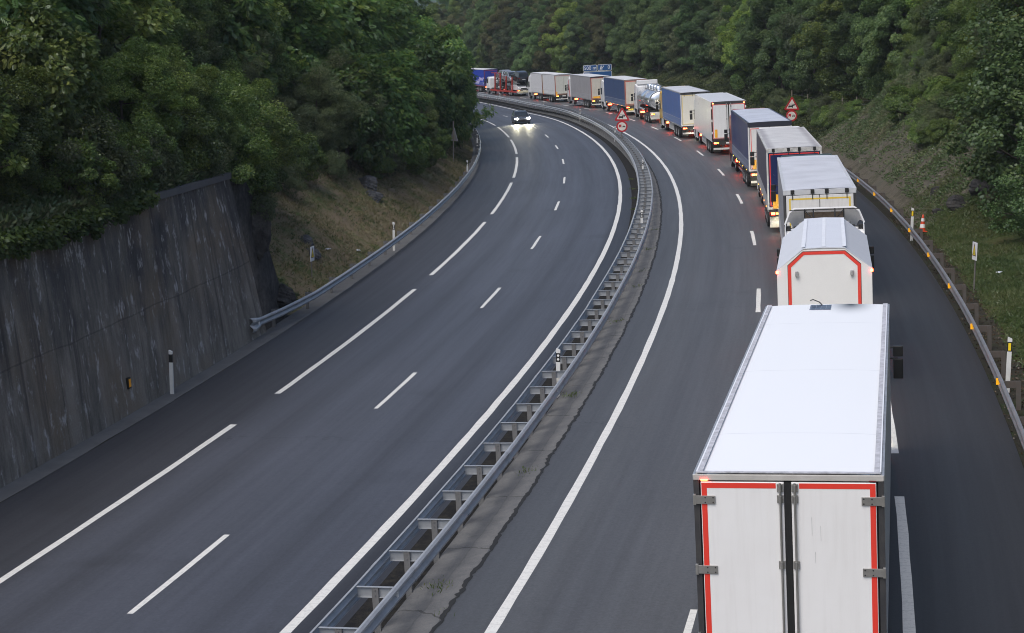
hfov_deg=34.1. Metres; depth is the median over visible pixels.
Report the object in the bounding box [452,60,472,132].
tree
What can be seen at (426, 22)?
tree
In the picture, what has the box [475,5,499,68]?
tree
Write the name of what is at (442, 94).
tree
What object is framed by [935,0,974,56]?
tree
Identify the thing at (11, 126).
tree
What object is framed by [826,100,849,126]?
shrub
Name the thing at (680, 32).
tree
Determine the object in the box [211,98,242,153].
shrub
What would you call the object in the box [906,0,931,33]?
tree
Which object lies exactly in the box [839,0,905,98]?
tree
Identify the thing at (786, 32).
tree
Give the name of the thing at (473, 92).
tree
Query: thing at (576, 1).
tree
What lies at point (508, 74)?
car
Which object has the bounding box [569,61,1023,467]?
hillside
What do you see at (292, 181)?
shrub
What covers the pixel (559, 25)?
tree
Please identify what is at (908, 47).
tree
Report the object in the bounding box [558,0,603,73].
tree
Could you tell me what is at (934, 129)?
shrub
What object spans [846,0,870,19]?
tree
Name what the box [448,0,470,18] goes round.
tree
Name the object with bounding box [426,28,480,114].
tree
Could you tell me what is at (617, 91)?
articulated truck
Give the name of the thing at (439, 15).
tree
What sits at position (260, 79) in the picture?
tree
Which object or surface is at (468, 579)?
tar seam
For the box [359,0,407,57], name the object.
tree
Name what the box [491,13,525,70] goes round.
tree
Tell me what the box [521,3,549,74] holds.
tree
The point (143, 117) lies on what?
tree
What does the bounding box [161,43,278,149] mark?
tree
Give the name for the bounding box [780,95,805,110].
shrub
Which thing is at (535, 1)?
tree
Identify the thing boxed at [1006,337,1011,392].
delineator post
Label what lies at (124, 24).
tree
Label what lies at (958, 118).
shrub
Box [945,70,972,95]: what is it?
shrub
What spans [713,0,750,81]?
tree
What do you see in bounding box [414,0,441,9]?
hills
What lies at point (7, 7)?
tree
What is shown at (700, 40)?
tree
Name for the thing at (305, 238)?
rock
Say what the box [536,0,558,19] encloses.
tree
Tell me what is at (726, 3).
tree
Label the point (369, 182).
rock
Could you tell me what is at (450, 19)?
tree
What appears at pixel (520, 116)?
oncoming car
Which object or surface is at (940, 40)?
shrub
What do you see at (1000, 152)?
rock
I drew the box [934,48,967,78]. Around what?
shrub
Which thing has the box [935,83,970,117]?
shrub
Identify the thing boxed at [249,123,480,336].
guard rail
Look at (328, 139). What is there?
tree
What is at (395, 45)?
tree
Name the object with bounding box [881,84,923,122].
shrub
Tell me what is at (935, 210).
rock
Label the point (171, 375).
delineator post
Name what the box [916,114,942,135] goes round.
shrub
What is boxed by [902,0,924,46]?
tree
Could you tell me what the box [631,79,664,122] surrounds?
tanker truck
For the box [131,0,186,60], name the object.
tree
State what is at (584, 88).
articulated truck
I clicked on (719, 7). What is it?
tree
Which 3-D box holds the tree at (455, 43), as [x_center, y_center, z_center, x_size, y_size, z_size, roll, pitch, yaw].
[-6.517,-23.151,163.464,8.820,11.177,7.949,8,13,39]
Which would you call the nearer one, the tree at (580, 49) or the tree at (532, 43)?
the tree at (580, 49)
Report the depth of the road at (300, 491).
46.47 m
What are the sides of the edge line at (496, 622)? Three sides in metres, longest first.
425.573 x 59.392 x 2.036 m
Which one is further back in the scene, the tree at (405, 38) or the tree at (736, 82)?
the tree at (736, 82)
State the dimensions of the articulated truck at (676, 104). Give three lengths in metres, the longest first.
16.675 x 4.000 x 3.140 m
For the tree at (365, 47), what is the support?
on the hillside at (265, 274)
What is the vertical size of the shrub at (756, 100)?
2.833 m
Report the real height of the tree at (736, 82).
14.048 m
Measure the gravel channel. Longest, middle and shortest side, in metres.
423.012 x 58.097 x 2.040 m
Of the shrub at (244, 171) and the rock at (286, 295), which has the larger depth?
the rock at (286, 295)
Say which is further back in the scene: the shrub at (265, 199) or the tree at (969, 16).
the tree at (969, 16)
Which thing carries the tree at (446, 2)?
on the ground at (175, 399)
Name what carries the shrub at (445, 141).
on the hillside at (265, 274)
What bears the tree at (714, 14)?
on the hillside at (893, 192)
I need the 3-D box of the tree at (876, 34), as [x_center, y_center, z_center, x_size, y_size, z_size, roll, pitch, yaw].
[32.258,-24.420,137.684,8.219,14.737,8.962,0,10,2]
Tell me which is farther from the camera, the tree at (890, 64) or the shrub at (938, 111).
the tree at (890, 64)
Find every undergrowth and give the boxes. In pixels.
[0,120,262,232]
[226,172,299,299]
[814,66,1023,220]
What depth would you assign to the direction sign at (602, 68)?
268.03 m
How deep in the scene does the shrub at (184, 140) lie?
56.93 m
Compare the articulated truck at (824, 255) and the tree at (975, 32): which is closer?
the articulated truck at (824, 255)
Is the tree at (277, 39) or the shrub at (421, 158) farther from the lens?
the shrub at (421, 158)
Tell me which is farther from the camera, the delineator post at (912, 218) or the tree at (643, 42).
the tree at (643, 42)
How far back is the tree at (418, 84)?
112.24 m
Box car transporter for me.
[484,72,527,95]
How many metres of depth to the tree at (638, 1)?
261.84 m
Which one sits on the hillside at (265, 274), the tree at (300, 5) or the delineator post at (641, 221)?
the tree at (300, 5)
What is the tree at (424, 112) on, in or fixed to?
on the hillside at (265, 274)
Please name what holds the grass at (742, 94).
on the hillside at (893, 192)
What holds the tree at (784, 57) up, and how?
on the hillside at (893, 192)
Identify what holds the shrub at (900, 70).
on the hillside at (893, 192)
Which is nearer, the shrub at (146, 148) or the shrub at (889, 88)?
the shrub at (146, 148)
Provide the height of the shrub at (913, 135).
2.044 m
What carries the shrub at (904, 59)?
on the hillside at (893, 192)
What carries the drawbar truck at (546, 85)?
on the road at (619, 555)
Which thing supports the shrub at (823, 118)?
on the hillside at (893, 192)
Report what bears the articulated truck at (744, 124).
on the road at (619, 555)
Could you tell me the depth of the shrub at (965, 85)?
94.01 m
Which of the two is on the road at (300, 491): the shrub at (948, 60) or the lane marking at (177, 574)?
the lane marking at (177, 574)
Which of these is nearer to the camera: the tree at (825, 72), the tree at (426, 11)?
the tree at (825, 72)
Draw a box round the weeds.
[420,178,658,615]
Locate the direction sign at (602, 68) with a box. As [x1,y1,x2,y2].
[583,64,611,75]
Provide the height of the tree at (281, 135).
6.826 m
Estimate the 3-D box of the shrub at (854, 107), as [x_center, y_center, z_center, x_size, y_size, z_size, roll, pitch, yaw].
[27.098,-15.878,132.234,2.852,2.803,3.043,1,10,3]
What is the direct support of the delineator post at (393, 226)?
on the gutter
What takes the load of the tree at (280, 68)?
on the hillside at (265, 274)
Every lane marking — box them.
[127,116,565,613]
[481,92,760,632]
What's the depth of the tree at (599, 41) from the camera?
278.53 m
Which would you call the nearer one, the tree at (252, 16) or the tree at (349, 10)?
the tree at (252, 16)
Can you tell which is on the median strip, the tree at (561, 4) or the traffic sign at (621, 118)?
the traffic sign at (621, 118)
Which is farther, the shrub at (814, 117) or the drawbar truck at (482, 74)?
the drawbar truck at (482, 74)
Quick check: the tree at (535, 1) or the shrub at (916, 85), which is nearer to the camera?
the shrub at (916, 85)
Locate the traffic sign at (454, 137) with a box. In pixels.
[451,121,457,160]
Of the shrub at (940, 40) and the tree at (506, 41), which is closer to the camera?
the shrub at (940, 40)
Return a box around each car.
[496,69,510,80]
[496,81,508,87]
[503,71,515,82]
[503,82,510,89]
[511,71,528,82]
[511,110,530,123]
[513,81,527,90]
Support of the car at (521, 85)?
on the car transporter
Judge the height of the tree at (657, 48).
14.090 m
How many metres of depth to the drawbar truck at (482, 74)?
296.56 m
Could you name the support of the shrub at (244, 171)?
on the hillside at (265, 274)
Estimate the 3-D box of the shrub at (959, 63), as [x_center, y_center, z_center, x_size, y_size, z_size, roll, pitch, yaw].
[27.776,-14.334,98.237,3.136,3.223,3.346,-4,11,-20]
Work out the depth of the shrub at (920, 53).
115.59 m
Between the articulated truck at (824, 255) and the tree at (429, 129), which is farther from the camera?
the tree at (429, 129)
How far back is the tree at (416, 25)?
159.35 m
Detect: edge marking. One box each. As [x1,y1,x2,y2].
[0,119,517,582]
[577,101,915,632]
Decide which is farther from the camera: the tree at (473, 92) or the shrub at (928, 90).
the tree at (473, 92)
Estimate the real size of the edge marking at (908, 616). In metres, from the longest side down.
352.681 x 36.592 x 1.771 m
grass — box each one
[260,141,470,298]
[638,64,869,140]
[901,147,1023,376]
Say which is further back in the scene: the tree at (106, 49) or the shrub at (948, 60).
the shrub at (948, 60)
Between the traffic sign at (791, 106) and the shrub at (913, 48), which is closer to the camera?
the shrub at (913, 48)
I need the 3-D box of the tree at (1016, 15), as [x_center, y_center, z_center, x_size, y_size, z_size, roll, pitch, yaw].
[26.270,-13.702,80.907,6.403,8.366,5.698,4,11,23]
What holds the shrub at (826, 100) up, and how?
on the hillside at (893, 192)
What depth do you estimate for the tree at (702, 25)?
230.62 m
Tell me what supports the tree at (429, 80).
on the hillside at (265, 274)
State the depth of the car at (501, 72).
277.54 m
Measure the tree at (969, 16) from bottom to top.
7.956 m
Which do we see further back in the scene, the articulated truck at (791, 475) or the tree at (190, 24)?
the tree at (190, 24)
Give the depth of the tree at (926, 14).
115.92 m
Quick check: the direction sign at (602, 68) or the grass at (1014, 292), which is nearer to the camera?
the grass at (1014, 292)
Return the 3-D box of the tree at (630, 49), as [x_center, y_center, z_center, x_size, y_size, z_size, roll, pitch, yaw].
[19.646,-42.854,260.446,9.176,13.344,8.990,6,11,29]
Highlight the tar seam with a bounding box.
[429,114,662,632]
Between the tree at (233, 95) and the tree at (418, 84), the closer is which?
the tree at (233, 95)
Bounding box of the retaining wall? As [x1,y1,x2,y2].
[0,172,266,487]
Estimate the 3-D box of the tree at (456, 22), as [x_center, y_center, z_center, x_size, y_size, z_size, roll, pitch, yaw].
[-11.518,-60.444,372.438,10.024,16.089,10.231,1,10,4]
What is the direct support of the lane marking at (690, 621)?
on the road at (619, 555)
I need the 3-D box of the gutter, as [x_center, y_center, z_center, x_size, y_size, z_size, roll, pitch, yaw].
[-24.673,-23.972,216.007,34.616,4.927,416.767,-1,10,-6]
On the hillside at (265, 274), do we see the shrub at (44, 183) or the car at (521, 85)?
the shrub at (44, 183)
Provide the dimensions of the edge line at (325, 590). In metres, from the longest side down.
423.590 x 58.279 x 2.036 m
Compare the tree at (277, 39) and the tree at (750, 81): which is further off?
the tree at (750, 81)
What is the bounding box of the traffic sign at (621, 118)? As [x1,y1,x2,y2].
[615,108,628,147]
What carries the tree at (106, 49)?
on the hillside at (265, 274)
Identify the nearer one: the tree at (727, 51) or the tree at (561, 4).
the tree at (727, 51)
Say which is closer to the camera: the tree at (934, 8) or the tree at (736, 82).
the tree at (934, 8)
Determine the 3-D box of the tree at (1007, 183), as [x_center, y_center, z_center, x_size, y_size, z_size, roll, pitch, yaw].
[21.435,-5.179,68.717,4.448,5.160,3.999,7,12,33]
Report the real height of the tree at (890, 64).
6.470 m
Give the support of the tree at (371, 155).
on the hillside at (265, 274)
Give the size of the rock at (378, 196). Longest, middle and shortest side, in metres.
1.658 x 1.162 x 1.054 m
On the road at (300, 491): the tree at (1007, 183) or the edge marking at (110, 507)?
the edge marking at (110, 507)
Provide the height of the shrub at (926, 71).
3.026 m
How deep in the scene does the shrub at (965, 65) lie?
97.88 m
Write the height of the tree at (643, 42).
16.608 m
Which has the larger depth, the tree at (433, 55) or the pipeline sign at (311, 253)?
the tree at (433, 55)
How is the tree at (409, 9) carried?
on the hillside at (265, 274)
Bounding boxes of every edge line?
[280,102,621,632]
[483,96,682,632]
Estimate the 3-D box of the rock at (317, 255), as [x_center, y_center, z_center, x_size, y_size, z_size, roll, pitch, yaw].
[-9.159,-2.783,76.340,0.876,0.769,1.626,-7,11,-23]
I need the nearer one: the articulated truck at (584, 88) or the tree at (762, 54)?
the tree at (762, 54)
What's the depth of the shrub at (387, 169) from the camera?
102.28 m
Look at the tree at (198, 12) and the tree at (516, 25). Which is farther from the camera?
the tree at (516, 25)
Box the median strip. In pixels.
[380,97,660,632]
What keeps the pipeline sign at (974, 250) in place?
on the hillside at (893, 192)
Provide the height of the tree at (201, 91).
4.856 m
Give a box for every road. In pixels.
[0,101,631,632]
[433,87,1023,632]
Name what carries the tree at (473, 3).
on the hillside at (893, 192)
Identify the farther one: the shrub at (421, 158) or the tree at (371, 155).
the shrub at (421, 158)
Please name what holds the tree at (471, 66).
on the ground at (175, 399)
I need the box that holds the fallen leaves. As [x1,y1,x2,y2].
[890,214,1023,453]
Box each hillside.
[42,106,472,329]
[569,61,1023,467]
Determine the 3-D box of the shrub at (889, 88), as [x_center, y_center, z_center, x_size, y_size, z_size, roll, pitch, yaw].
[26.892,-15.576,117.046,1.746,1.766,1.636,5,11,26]
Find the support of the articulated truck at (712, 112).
on the road at (619, 555)
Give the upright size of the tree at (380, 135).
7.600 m
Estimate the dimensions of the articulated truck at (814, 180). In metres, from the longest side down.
16.675 x 4.006 x 3.140 m
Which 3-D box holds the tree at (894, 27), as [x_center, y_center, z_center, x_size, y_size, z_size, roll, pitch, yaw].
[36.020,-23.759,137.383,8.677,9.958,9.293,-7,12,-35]
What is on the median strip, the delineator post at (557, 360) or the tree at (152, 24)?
the delineator post at (557, 360)
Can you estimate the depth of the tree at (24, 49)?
49.33 m
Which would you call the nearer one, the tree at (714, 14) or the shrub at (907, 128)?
the shrub at (907, 128)
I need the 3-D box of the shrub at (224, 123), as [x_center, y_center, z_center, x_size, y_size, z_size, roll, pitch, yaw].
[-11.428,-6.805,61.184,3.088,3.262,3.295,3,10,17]
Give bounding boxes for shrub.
[24,136,123,207]
[38,107,146,204]
[62,107,133,184]
[115,133,161,189]
[123,132,184,190]
[128,106,225,171]
[130,112,215,174]
[178,98,242,137]
[207,135,234,176]
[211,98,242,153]
[219,122,271,183]
[221,104,253,161]
[232,142,278,193]
[249,176,281,226]
[271,156,307,195]
[274,129,328,180]
[313,146,349,177]
[357,157,396,179]
[396,135,429,174]
[410,136,445,166]
[432,128,451,158]
[750,92,770,104]
[761,88,790,109]
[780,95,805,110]
[795,98,816,115]
[806,93,836,118]
[810,105,828,125]
[816,103,841,129]
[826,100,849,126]
[837,99,863,122]
[881,79,893,91]
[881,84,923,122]
[883,82,905,100]
[890,65,901,80]
[893,58,908,75]
[901,46,914,70]
[904,111,928,144]
[905,32,926,55]
[905,117,928,143]
[907,36,931,68]
[909,48,923,73]
[911,77,927,93]
[912,41,936,72]
[915,54,954,90]
[916,90,962,129]
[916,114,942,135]
[917,126,935,144]
[920,44,944,73]
[922,83,947,105]
[923,75,951,102]
[924,24,947,52]
[925,118,958,142]
[931,30,955,58]
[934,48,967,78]
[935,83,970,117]
[940,46,961,69]
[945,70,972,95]
[947,57,980,90]
[948,62,981,87]
[951,35,982,67]
[952,91,982,137]
[954,47,983,75]
[954,67,981,90]
[956,89,988,130]
[957,79,979,100]
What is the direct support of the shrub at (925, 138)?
on the hillside at (893, 192)
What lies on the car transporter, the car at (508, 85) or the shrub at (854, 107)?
the car at (508, 85)
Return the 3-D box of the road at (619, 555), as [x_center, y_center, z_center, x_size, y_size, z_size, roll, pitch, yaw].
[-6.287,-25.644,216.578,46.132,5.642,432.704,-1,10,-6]
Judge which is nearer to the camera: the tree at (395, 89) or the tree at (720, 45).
the tree at (395, 89)
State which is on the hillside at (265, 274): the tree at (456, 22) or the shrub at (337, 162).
the shrub at (337, 162)
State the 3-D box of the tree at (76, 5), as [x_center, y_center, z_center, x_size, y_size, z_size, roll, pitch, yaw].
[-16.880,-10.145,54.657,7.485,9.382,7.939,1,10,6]
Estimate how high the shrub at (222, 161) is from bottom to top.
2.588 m
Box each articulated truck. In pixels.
[565,73,608,107]
[598,76,646,113]
[656,86,709,136]
[690,92,745,152]
[692,299,902,632]
[724,108,791,185]
[750,126,821,227]
[771,154,856,242]
[776,206,873,305]
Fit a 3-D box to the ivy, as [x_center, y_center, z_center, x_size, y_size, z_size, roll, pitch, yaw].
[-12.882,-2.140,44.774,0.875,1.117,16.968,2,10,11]
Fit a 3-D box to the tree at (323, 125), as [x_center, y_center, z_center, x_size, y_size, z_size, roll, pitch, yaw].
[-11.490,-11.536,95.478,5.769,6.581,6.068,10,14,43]
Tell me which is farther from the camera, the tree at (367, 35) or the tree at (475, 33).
the tree at (475, 33)
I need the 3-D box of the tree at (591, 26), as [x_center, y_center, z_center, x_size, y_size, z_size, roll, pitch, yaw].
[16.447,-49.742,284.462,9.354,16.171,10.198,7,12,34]
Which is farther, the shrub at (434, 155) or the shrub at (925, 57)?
the shrub at (434, 155)
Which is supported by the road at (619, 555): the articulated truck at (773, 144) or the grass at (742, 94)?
the articulated truck at (773, 144)
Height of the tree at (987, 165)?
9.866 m
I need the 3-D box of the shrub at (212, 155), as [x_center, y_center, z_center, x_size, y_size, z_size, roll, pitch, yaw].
[-11.787,-5.831,58.649,3.631,3.153,4.047,-3,11,-19]
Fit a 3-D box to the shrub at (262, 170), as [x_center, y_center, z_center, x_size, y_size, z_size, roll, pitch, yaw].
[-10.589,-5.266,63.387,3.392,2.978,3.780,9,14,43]
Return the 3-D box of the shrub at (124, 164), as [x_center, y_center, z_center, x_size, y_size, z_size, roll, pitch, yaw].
[-13.146,-4.494,50.308,4.023,3.623,4.009,6,12,32]
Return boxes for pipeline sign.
[310,245,313,275]
[972,241,977,289]
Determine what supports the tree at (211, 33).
on the hillside at (265, 274)
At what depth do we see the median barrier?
39.70 m
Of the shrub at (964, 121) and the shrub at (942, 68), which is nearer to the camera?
the shrub at (964, 121)
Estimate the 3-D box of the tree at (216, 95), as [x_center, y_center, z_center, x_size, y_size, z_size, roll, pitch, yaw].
[-12.693,-7.465,61.329,3.987,4.170,3.712,5,11,24]
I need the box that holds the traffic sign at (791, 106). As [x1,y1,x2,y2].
[785,97,798,120]
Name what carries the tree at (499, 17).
on the hillside at (893, 192)
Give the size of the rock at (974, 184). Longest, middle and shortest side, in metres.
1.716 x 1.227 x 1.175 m
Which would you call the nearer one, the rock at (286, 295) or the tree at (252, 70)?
the rock at (286, 295)
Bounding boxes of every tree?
[0,0,98,131]
[0,0,105,166]
[0,64,52,203]
[0,76,29,176]
[1,0,127,103]
[1,17,112,136]
[71,0,132,91]
[73,0,179,111]
[78,34,198,152]
[97,2,135,49]
[111,43,222,147]
[119,61,220,122]
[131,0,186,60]
[137,0,209,66]
[150,0,210,69]
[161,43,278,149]
[166,58,257,127]
[168,0,223,68]
[182,0,243,75]
[200,0,273,79]
[201,0,282,96]
[214,76,308,194]
[215,0,283,50]
[219,59,272,122]
[239,54,301,129]
[252,0,300,99]
[268,0,310,90]
[269,0,346,118]
[272,58,370,152]
[285,0,392,86]
[290,125,332,160]
[293,45,388,158]
[296,0,387,54]
[300,26,393,152]
[303,40,399,171]
[344,3,380,52]
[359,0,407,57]
[369,0,415,74]
[371,50,435,164]
[382,0,420,63]
[382,48,430,155]
[401,0,417,34]
[403,0,441,40]
[403,24,472,148]
[406,5,427,55]
[409,58,447,136]
[412,12,436,44]
[413,23,497,131]
[414,59,466,144]
[415,100,430,136]
[416,92,434,108]
[416,94,439,159]
[421,46,475,139]
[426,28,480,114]
[428,1,447,21]
[436,9,455,27]
[437,0,454,21]
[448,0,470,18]
[448,10,478,59]
[448,47,478,123]
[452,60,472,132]
[454,9,468,27]
[455,0,474,19]
[460,0,492,64]
[463,0,490,19]
[466,15,493,67]
[471,0,496,16]
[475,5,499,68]
[479,0,525,71]
[491,0,537,69]
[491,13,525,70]
[506,3,542,72]
[518,5,556,75]
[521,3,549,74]
[524,0,547,12]
[531,0,579,72]
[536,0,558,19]
[538,1,584,73]
[552,0,590,38]
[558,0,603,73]
[573,0,592,28]
[582,0,615,66]
[589,0,622,70]
[600,0,641,73]
[609,0,657,75]
[611,0,641,59]
[624,0,658,42]
[624,0,671,78]
[642,0,679,64]
[658,0,685,69]
[659,0,701,69]
[670,0,707,66]
[680,0,723,75]
[693,1,719,28]
[704,4,721,62]
[706,0,736,73]
[713,0,727,76]
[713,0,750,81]
[715,0,740,74]
[715,0,772,80]
[725,0,774,89]
[734,0,793,94]
[739,0,797,101]
[768,0,807,95]
[773,0,824,93]
[788,0,843,94]
[790,0,864,101]
[821,0,891,95]
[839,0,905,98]
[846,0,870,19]
[851,0,919,99]
[882,36,910,78]
[887,11,908,34]
[899,23,916,60]
[900,0,924,18]
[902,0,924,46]
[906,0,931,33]
[915,0,951,27]
[919,0,963,31]
[924,0,956,36]
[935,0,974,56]
[941,5,1023,216]
[950,0,1002,63]
[972,0,1000,64]
[972,22,1023,150]
[979,0,1023,85]
[980,130,1023,232]
[987,0,1023,62]
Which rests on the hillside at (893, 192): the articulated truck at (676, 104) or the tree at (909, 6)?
the tree at (909, 6)
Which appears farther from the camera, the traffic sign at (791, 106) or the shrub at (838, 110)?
the traffic sign at (791, 106)
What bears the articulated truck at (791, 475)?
on the road at (619, 555)
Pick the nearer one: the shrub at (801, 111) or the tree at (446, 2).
the shrub at (801, 111)
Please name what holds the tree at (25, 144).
on the hillside at (265, 274)
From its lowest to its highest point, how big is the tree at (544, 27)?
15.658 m
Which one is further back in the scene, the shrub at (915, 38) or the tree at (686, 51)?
the tree at (686, 51)
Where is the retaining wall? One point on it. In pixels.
(92, 332)
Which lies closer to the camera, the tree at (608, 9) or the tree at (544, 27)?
the tree at (608, 9)
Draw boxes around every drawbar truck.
[471,68,497,91]
[526,72,569,101]
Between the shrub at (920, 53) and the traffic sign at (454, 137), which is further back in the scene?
the traffic sign at (454, 137)
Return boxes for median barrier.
[310,93,653,632]
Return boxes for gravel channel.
[343,100,640,632]
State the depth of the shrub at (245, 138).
61.78 m
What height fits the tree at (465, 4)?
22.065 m
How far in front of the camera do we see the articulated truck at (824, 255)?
45.72 m
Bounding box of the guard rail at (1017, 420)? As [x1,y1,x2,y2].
[822,153,1023,449]
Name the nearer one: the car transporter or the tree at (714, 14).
the tree at (714, 14)
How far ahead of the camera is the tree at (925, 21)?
118.38 m
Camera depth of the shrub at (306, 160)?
87.54 m
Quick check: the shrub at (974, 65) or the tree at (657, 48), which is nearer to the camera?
the shrub at (974, 65)
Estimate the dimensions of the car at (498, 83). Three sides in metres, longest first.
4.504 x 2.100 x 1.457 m
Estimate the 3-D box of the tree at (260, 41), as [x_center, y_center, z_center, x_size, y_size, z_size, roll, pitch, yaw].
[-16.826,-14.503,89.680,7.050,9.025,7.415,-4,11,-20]
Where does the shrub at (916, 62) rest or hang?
on the hillside at (893, 192)
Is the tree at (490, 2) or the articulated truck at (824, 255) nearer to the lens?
the articulated truck at (824, 255)
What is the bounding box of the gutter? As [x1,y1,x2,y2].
[0,134,480,501]
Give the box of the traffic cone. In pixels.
[920,215,927,231]
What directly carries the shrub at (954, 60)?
on the hillside at (893, 192)
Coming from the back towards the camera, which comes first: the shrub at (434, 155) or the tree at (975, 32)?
the shrub at (434, 155)
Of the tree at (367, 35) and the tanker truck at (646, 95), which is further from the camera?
the tanker truck at (646, 95)
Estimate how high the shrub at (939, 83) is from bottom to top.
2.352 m
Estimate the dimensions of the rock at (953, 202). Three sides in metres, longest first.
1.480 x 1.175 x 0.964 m
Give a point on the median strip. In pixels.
(463, 554)
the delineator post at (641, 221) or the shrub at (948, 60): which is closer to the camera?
the delineator post at (641, 221)
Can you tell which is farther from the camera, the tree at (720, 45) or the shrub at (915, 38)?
the tree at (720, 45)
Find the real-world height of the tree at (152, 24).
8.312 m
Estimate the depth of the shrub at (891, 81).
128.84 m
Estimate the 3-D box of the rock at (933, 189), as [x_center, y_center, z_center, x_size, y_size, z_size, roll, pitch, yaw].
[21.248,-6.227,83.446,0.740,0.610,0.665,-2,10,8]
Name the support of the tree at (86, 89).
on the hillside at (265, 274)
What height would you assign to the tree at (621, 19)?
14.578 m
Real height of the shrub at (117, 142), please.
2.989 m
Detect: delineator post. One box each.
[168,350,173,402]
[392,222,394,250]
[556,348,559,397]
[640,210,642,233]
[910,207,913,240]
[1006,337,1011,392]
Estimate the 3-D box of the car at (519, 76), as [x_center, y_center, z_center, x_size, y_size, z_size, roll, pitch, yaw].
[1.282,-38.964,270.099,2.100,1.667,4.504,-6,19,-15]
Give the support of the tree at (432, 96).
on the hillside at (265, 274)
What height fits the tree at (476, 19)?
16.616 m
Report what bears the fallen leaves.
on the hillside at (893, 192)
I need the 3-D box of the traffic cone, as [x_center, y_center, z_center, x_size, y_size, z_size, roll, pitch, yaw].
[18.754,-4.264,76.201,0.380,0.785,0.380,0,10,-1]
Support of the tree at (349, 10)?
on the hillside at (265, 274)
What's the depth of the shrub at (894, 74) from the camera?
129.50 m
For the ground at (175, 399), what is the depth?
85.61 m
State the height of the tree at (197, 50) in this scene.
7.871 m
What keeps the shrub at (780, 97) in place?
on the hillside at (893, 192)
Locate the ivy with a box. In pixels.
[0,189,160,260]
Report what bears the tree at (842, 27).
on the hillside at (893, 192)
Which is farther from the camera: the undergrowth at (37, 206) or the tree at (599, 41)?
the tree at (599, 41)
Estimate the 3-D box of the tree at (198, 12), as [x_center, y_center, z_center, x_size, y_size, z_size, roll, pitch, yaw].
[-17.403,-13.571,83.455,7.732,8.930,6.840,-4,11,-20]
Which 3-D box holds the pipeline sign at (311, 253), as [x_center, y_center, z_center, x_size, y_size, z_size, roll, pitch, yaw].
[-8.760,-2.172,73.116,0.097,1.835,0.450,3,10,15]
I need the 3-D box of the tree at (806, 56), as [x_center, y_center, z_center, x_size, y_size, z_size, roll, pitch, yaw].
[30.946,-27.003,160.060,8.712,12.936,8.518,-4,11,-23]
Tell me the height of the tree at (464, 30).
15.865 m
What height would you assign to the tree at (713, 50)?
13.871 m
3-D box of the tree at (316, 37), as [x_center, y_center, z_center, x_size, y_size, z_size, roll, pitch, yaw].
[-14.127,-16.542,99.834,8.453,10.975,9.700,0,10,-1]
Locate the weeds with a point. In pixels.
(431, 584)
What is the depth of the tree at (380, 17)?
107.99 m
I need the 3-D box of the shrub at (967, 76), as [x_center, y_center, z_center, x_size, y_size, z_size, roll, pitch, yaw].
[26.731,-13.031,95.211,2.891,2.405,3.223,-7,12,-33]
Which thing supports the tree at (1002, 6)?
on the hillside at (893, 192)
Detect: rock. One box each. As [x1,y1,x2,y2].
[277,283,296,307]
[301,234,315,248]
[307,248,320,260]
[359,175,377,190]
[366,190,383,202]
[930,186,938,195]
[932,208,943,213]
[946,194,967,210]
[968,179,993,195]
[997,148,1011,159]
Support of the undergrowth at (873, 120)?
on the hillside at (893, 192)
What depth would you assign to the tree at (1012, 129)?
78.39 m
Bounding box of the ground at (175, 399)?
[0,195,459,502]
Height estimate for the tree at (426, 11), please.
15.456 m
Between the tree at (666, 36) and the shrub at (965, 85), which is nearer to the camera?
the shrub at (965, 85)
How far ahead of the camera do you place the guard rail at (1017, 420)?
53.46 m
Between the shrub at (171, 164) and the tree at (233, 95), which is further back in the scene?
the tree at (233, 95)
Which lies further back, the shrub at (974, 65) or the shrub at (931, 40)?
the shrub at (931, 40)

